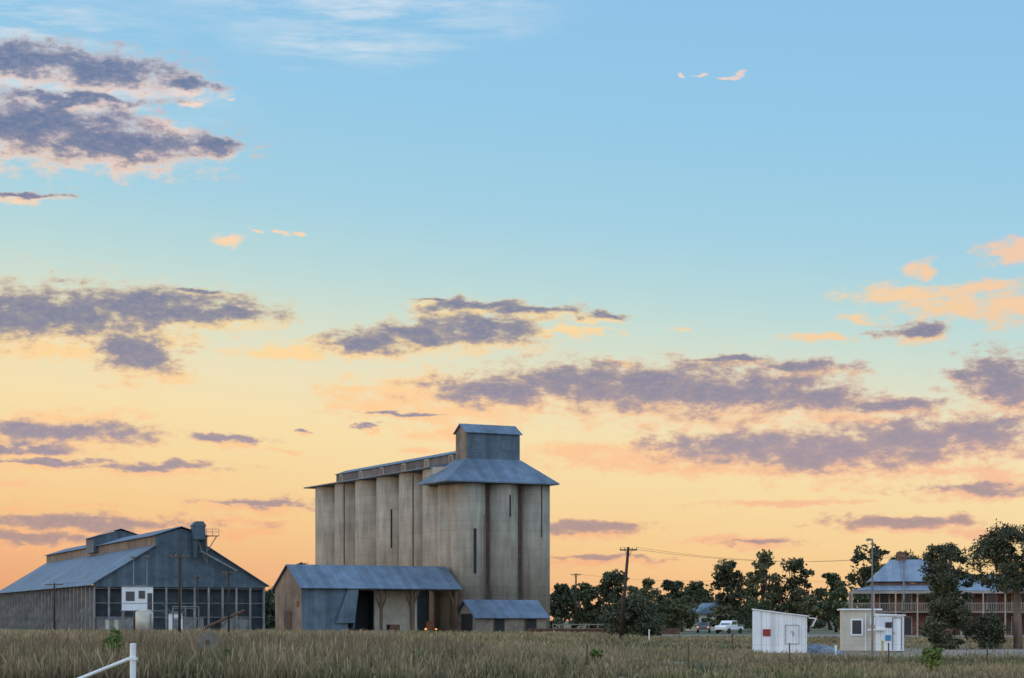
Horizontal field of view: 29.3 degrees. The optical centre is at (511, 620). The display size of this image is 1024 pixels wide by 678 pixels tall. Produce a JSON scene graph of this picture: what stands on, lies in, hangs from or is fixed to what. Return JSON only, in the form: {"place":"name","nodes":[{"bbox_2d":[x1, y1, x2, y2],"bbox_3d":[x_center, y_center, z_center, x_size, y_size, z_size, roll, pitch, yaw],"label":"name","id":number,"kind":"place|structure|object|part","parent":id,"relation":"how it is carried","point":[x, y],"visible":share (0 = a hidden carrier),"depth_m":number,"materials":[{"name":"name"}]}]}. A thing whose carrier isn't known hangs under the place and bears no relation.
{"place":"outdoors","nodes":[
{"label":"outdoors","id":0,"kind":"place"},
{"bbox_2d":[169,611,182,630],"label":"equipment shed","id":1,"kind":"structure","parent":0,"point":[175,620],"depth_m":243.08,"materials":[{"name":"white paint"}]},
{"bbox_2d":[174,619,177,630],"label":"door","id":2,"kind":"structure","parent":1,"relation":"in","point":[175,620],"depth_m":243.07,"materials":[{"name":"grey metal"}]},
{"bbox_2d":[0,630,1023,677],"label":"grass field","id":3,"kind":"structure","parent":0,"point":[64,663],"depth_m":58.96,"materials":[{"name":"plant"}]},
{"bbox_2d":[0,627,1023,654],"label":"grass field","id":4,"kind":"structure","parent":0,"point":[554,637],"depth_m":160.91,"materials":[{"name":"plant"}]},
{"bbox_2d":[0,621,1023,677],"bbox_3d":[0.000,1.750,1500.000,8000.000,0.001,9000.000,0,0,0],"label":"ground","id":5,"kind":"structure","parent":0,"point":[824,630],"depth_m":259.23,"materials":[{"name":"brown soil"}]},
{"bbox_2d":[45,583,62,629],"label":"utility pole","id":6,"kind":"object","parent":5,"relation":"on","point":[54,604],"visible":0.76,"depth_m":279.89,"materials":[{"name":"brown wood"}]},
{"bbox_2d":[101,640,110,657],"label":"tall weed","id":7,"kind":"object","parent":5,"relation":"on","point":[104,642],"visible":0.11,"depth_m":65.55,"materials":[{"name":"green plant"}]},
{"bbox_2d":[78,643,137,677],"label":"white gate post","id":8,"kind":"object","parent":5,"relation":"on","point":[132,658],"visible":1,"depth_m":53.46,"materials":[{"name":"metal"}]},
{"bbox_2d":[105,617,118,629],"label":"equipment shed","id":9,"kind":"structure","parent":5,"relation":"on","point":[110,622],"depth_m":240.05,"materials":[{"name":"beige paint"}]},
{"bbox_2d":[109,619,113,629],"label":"door","id":10,"kind":"structure","parent":9,"relation":"in","point":[111,621],"depth_m":240.07,"materials":[{"name":"grey metal"}]},
{"bbox_2d":[105,626,123,652],"bbox_3d":[-13.194,0.968,65.027,0.538,1.567,0.602,0,0,33],"label":"tall weed","id":11,"kind":"object","parent":5,"relation":"on","point":[117,637],"visible":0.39,"depth_m":64.94,"materials":[{"name":"green plant"}]},
{"bbox_2d":[130,556,136,628],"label":"utility pole","id":12,"kind":"object","parent":5,"relation":"on","point":[133,557],"visible":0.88,"depth_m":261.93,"materials":[{"name":"grey wood"}]},
{"bbox_2d":[0,526,269,630],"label":"grain storage shed","id":13,"kind":"structure","parent":5,"relation":"on","point":[27,601],"depth_m":339.43,"materials":[{"name":"grey metal"}]},
{"bbox_2d":[190,521,237,572],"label":"grain elevator head","id":14,"kind":"object","parent":13,"relation":"on","point":[198,530],"visible":1,"depth_m":335.59},
{"bbox_2d":[135,609,152,630],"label":"water tank","id":15,"kind":"object","parent":5,"relation":"on","point":[144,618],"visible":0.79,"depth_m":242.06,"materials":[{"name":"beige paint"}]},
{"bbox_2d":[120,585,183,630],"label":"elevated site cabin","id":16,"kind":"object","parent":5,"relation":"on","point":[136,597],"visible":0.57,"depth_m":248.31,"materials":[{"name":"white metal"}]},
{"bbox_2d":[126,591,151,609],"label":"windows","id":17,"kind":"structure","parent":16,"relation":"in","point":[130,595],"depth_m":248.47,"materials":[{"name":"grey glass"}]},
{"bbox_2d":[170,554,188,633],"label":"utility pole","id":18,"kind":"object","parent":5,"relation":"on","point":[179,605],"visible":0.95,"depth_m":199.90,"materials":[{"name":"brown wood"}]},
{"bbox_2d":[172,606,199,630],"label":"loading frame","id":19,"kind":"object","parent":5,"relation":"on","point":[185,618],"visible":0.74,"depth_m":238.14,"materials":[{"name":"grey metal"}]},
{"bbox_2d":[195,575,199,626],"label":"utility pole","id":20,"kind":"object","parent":5,"relation":"on","point":[197,576],"visible":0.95,"depth_m":239.91,"materials":[{"name":"brown metal"}]},
{"bbox_2d":[197,631,217,652],"bbox_3d":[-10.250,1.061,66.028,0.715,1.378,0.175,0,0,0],"label":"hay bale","id":21,"kind":"object","parent":5,"relation":"on","point":[208,638],"visible":0.68,"depth_m":65.97},
{"bbox_2d":[204,609,244,630],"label":"harvest auger","id":22,"kind":"object","parent":5,"relation":"on","point":[224,619],"visible":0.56,"depth_m":246.76,"materials":[{"name":"metal"}]},
{"bbox_2d":[218,649,233,662],"bbox_3d":[-8.997,1.320,61.998,0.553,0.866,0.594,0,0,-43],"label":"tall weed","id":23,"kind":"object","parent":5,"relation":"on","point":[229,652],"visible":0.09,"depth_m":61.98,"materials":[{"name":"green plant"}]},
{"bbox_2d":[223,571,234,631],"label":"utility pole","id":24,"kind":"object","parent":5,"relation":"on","point":[229,574],"visible":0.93,"depth_m":219.91,"materials":[{"name":"brown wood"}]},
{"bbox_2d":[0,626,499,677],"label":"dry weed patch","id":25,"kind":"object","parent":5,"relation":"on","point":[136,640],"visible":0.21,"depth_m":68.49,"materials":[{"name":"brown plant"}]},
{"bbox_2d":[272,564,464,632],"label":"grain receival shed","id":26,"kind":"structure","parent":5,"relation":"on","point":[354,598],"depth_m":254.11,"materials":[{"name":"grey metal"}]},
{"bbox_2d":[284,601,298,630],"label":"side door","id":27,"kind":"structure","parent":26,"relation":"in","point":[287,614],"depth_m":251.65,"materials":[{"name":"wood"}]},
{"bbox_2d":[413,651,426,664],"bbox_3d":[-2.986,1.342,63.015,0.530,0.823,0.530,0,0,-23],"label":"tall weed","id":28,"kind":"object","parent":5,"relation":"on","point":[422,654],"visible":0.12,"depth_m":62.97,"materials":[{"name":"green plant"}]},
{"bbox_2d":[303,423,559,631],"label":"grain silo","id":29,"kind":"object","parent":5,"relation":"on","point":[471,513],"visible":0.65,"depth_m":265.58,"materials":[{"name":"concrete"}]},
{"bbox_2d":[339,456,451,480],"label":"gallery windows","id":30,"kind":"structure","parent":29,"relation":"in","point":[450,457],"depth_m":286.41,"materials":[{"name":"grey glass"}]},
{"bbox_2d":[341,455,452,480],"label":"gallery window frames","id":31,"kind":"structure","parent":29,"relation":"in","point":[449,455],"depth_m":286.20,"materials":[{"name":"beige paint"}]},
{"bbox_2d":[460,439,509,449],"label":"headhouse window frames","id":32,"kind":"structure","parent":29,"relation":"in","point":[461,442],"depth_m":265.47,"materials":[{"name":"grey metal"}]},
{"bbox_2d":[473,440,508,449],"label":"headhouse windows","id":33,"kind":"structure","parent":29,"relation":"in","point":[476,443],"depth_m":264.89,"materials":[{"name":"grey glass"}]},
{"bbox_2d":[453,600,549,632],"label":"silo annexe","id":34,"kind":"structure","parent":5,"relation":"on","point":[499,615],"depth_m":257.00,"materials":[{"name":"metal"}]},
{"bbox_2d":[0,635,1018,677],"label":"green weed patch","id":35,"kind":"object","parent":5,"relation":"on","point":[617,675],"visible":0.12,"depth_m":59.91,"materials":[{"name":"green plant"}]},
{"bbox_2d":[55,643,1023,666],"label":"wire fence","id":36,"kind":"object","parent":5,"relation":"on","point":[987,652],"visible":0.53,"depth_m":68.82,"materials":[{"name":"grey metal"}]},
{"bbox_2d":[550,582,574,627],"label":"gum tree","id":37,"kind":"object","parent":5,"relation":"on","point":[560,597],"visible":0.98,"depth_m":348.85,"materials":[{"name":"green plant"}]},
{"bbox_2d":[265,583,863,628],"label":"distant tree line","id":38,"kind":"object","parent":5,"relation":"on","point":[270,610],"visible":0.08,"depth_m":409.60,"materials":[{"name":"green plant"}]},
{"bbox_2d":[571,573,579,627],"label":"utility pole","id":39,"kind":"object","parent":5,"relation":"on","point":[575,574],"visible":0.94,"depth_m":339.88,"materials":[{"name":"brown wood"}]},
{"bbox_2d":[54,547,991,583],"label":"power lines","id":40,"kind":"object","parent":39,"relation":"attached to","point":[651,551],"visible":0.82,"depth_m":194.82,"materials":[{"name":"metal"}]},
{"bbox_2d":[552,623,603,628],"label":"post and rail fence","id":41,"kind":"object","parent":5,"relation":"on","point":[579,624],"visible":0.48,"depth_m":251.79,"materials":[{"name":"wood"}]},
{"bbox_2d":[570,581,603,627],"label":"gum tree","id":42,"kind":"object","parent":5,"relation":"on","point":[586,597],"visible":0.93,"depth_m":350.69,"materials":[{"name":"green plant"}]},
{"bbox_2d":[589,648,603,662],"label":"tall weed","id":43,"kind":"object","parent":5,"relation":"on","point":[593,652],"visible":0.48,"depth_m":69.86,"materials":[{"name":"green plant"}]},
{"bbox_2d":[528,629,679,633],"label":"rail platform","id":44,"kind":"structure","parent":5,"relation":"on","point":[671,631],"depth_m":245.17,"materials":[{"name":"metal"}]},
{"bbox_2d":[593,568,628,615],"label":"gum tree","id":45,"kind":"object","parent":5,"relation":"on","point":[605,588],"visible":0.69,"depth_m":348.73,"materials":[{"name":"green plant"}]},
{"bbox_2d":[619,547,636,638],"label":"utility pole","id":46,"kind":"object","parent":5,"relation":"on","point":[628,549],"visible":0.92,"depth_m":169.88,"materials":[{"name":"brown wood"}]},
{"bbox_2d":[597,590,667,636],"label":"bushy shrub","id":47,"kind":"object","parent":5,"relation":"on","point":[639,614],"visible":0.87,"depth_m":210.26,"materials":[{"name":"green plant"}]},
{"bbox_2d":[625,577,667,624],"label":"gum tree","id":48,"kind":"object","parent":5,"relation":"on","point":[648,583],"visible":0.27,"depth_m":343.68,"materials":[{"name":"green plant"}]},
{"bbox_2d":[650,608,665,634],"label":"bushy shrub","id":49,"kind":"object","parent":5,"relation":"on","point":[662,627],"visible":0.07,"depth_m":220.84,"materials":[{"name":"green plant"}]},
{"bbox_2d":[654,579,687,628],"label":"gum tree","id":50,"kind":"object","parent":5,"relation":"on","point":[674,586],"visible":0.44,"depth_m":350.84,"materials":[{"name":"green plant"}]},
{"bbox_2d":[660,595,701,631],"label":"tree","id":51,"kind":"object","parent":5,"relation":"on","point":[674,618],"visible":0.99,"depth_m":299.16,"materials":[{"name":"green plant"}]},
{"bbox_2d":[680,580,713,618],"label":"gum tree","id":52,"kind":"object","parent":5,"relation":"on","point":[695,589],"visible":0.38,"depth_m":348.73,"materials":[{"name":"green plant"}]},
{"bbox_2d":[697,623,710,632],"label":"parked car","id":53,"kind":"object","parent":5,"relation":"on","point":[703,626],"visible":1,"depth_m":270.27,"materials":[{"name":"grey metal"}]},
{"bbox_2d":[686,603,726,630],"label":"weatherboard cottage","id":54,"kind":"structure","parent":5,"relation":"on","point":[703,611],"depth_m":318.23,"materials":[{"name":"beige paint"}]},
{"bbox_2d":[702,603,740,631],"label":"tree","id":55,"kind":"object","parent":5,"relation":"on","point":[729,614],"visible":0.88,"depth_m":299.00,"materials":[{"name":"green plant"}]},
{"bbox_2d":[709,558,747,614],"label":"gum tree","id":56,"kind":"object","parent":5,"relation":"on","point":[725,571],"visible":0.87,"depth_m":349.00,"materials":[{"name":"green plant"}]},
{"bbox_2d":[715,621,743,633],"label":"pickup truck","id":57,"kind":"object","parent":5,"relation":"on","point":[728,626],"visible":1,"depth_m":257.00,"materials":[{"name":"white paint"}]},
{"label":"windows","id":58,"kind":"part","parent":57,"relation":"part of","materials":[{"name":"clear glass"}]},
{"bbox_2d":[737,595,773,631],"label":"tree","id":59,"kind":"object","parent":5,"relation":"on","point":[761,605],"visible":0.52,"depth_m":289.97,"materials":[{"name":"green plant"}]},
{"bbox_2d":[736,549,787,609],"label":"gum tree","id":60,"kind":"object","parent":5,"relation":"on","point":[750,590],"visible":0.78,"depth_m":350.55,"materials":[{"name":"green plant"}]},
{"bbox_2d":[762,578,770,599],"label":"utility pole","id":61,"kind":"object","parent":5,"relation":"on","point":[765,579],"visible":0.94,"depth_m":329.89,"materials":[{"name":"brown wood"}]},
{"bbox_2d":[768,557,821,613],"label":"gum tree","id":62,"kind":"object","parent":5,"relation":"on","point":[792,585],"visible":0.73,"depth_m":349.21,"materials":[{"name":"green plant"}]},
{"bbox_2d":[792,593,825,631],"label":"tree","id":63,"kind":"object","parent":5,"relation":"on","point":[810,608],"visible":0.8,"depth_m":281.13,"materials":[{"name":"green plant"}]},
{"bbox_2d":[813,572,847,629],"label":"gum tree","id":64,"kind":"object","parent":5,"relation":"on","point":[833,581],"visible":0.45,"depth_m":351.04,"materials":[{"name":"green plant"}]},
{"bbox_2d":[818,586,854,631],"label":"tree","id":65,"kind":"object","parent":5,"relation":"on","point":[831,615],"visible":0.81,"depth_m":283.41,"materials":[{"name":"green plant"}]},
{"bbox_2d":[856,595,869,608],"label":"tree","id":66,"kind":"object","parent":5,"relation":"on","point":[863,600],"visible":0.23,"depth_m":285.12,"materials":[{"name":"green plant"}]},
{"bbox_2d":[845,543,889,608],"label":"gum tree","id":67,"kind":"object","parent":5,"relation":"on","point":[864,576],"visible":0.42,"depth_m":328.95,"materials":[{"name":"green plant"}]},
{"bbox_2d":[866,538,873,655],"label":"street lamp","id":68,"kind":"object","parent":5,"relation":"on","point":[872,616],"visible":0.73,"depth_m":89.96,"materials":[{"name":"grey metal"}]},
{"bbox_2d":[898,555,909,636],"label":"utility pole","id":69,"kind":"object","parent":5,"relation":"on","point":[904,557],"visible":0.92,"depth_m":199.92,"materials":[{"name":"brown wood"}]},
{"bbox_2d":[890,549,921,559],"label":"gum tree","id":70,"kind":"object","parent":5,"relation":"on","point":[907,554],"visible":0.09,"depth_m":331.44,"materials":[{"name":"green plant"}]},
{"bbox_2d":[921,646,933,667],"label":"tall weed","id":71,"kind":"object","parent":5,"relation":"on","point":[925,653],"visible":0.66,"depth_m":65.86,"materials":[{"name":"green plant"}]},
{"bbox_2d":[927,647,944,668],"bbox_3d":[13.197,1.280,60.994,0.553,0.946,0.538,0,0,-38],"label":"tall weed","id":72,"kind":"object","parent":5,"relation":"on","point":[936,658],"visible":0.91,"depth_m":60.87,"materials":[{"name":"green plant"}]},
{"bbox_2d":[848,552,1023,634],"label":"two storey hotel","id":73,"kind":"structure","parent":5,"relation":"on","point":[888,587],"depth_m":229.27,"materials":[{"name":"red brick"}]},
{"bbox_2d":[880,593,1020,633],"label":"french doors","id":74,"kind":"structure","parent":73,"relation":"in","point":[884,598],"depth_m":229.41,"materials":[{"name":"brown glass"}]},
{"bbox_2d":[917,542,978,637],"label":"gum tree","id":75,"kind":"object","parent":5,"relation":"on","point":[943,578],"visible":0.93,"depth_m":158.91,"materials":[{"name":"green plant"}]},
{"bbox_2d":[945,562,957,572],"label":"gum tree","id":76,"kind":"object","parent":5,"relation":"on","point":[953,568],"depth_m":329.13,"materials":[{"name":"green plant"}]},
{"bbox_2d":[965,518,1023,648],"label":"gum tree","id":77,"kind":"object","parent":5,"relation":"on","point":[1009,566],"visible":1,"depth_m":119.41,"materials":[{"name":"green plant"}]},
{"bbox_2d":[0,0,1023,620],"label":"sky","id":78,"kind":"structure","parent":0,"point":[739,279],"materials":[{"name":"blue"}]},
{"bbox_2d":[647,634,1023,636],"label":"gravel road","id":79,"kind":"structure","parent":0,"point":[834,635],"depth_m":223.63,"materials":[{"name":"grey gravel"}]},
{"bbox_2d":[791,649,1023,657],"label":"dirt track","id":80,"kind":"structure","parent":0,"point":[1010,651],"depth_m":105.66,"materials":[{"name":"brown soil"}]},
{"bbox_2d":[752,609,816,654],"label":"white site hut","id":81,"kind":"object","parent":80,"relation":"on","point":[773,631],"visible":0.88,"depth_m":99.44,"materials":[{"name":"paint"}]},
{"bbox_2d":[807,644,844,653],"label":"gravel pile","id":82,"kind":"object","parent":80,"relation":"on","point":[817,648],"visible":0.55,"depth_m":101.18,"materials":[{"name":"grey gravel"}]},
{"bbox_2d":[837,609,905,651],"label":"weighbridge office","id":83,"kind":"structure","parent":80,"relation":"on","point":[855,630],"depth_m":106.33,"materials":[{"name":"beige paint"}]},
{"bbox_2d":[851,612,865,650],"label":"window frame","id":84,"kind":"structure","parent":83,"relation":"in","point":[861,634],"depth_m":106.35,"materials":[{"name":"white paint"}]},
{"bbox_2d":[852,620,891,633],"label":"windows","id":85,"kind":"structure","parent":83,"relation":"in","point":[856,624],"depth_m":106.37,"materials":[{"name":"black glass"}]},
{"bbox_2d":[915,594,971,648],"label":"bushy shrub","id":86,"kind":"object","parent":80,"relation":"on","point":[950,608],"visible":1,"depth_m":117.75,"materials":[{"name":"green plant"}]},
{"bbox_2d":[962,610,1013,648],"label":"bushy shrub","id":87,"kind":"object","parent":80,"relation":"on","point":[991,629],"visible":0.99,"depth_m":118.80,"materials":[{"name":"green plant"}]}
]}

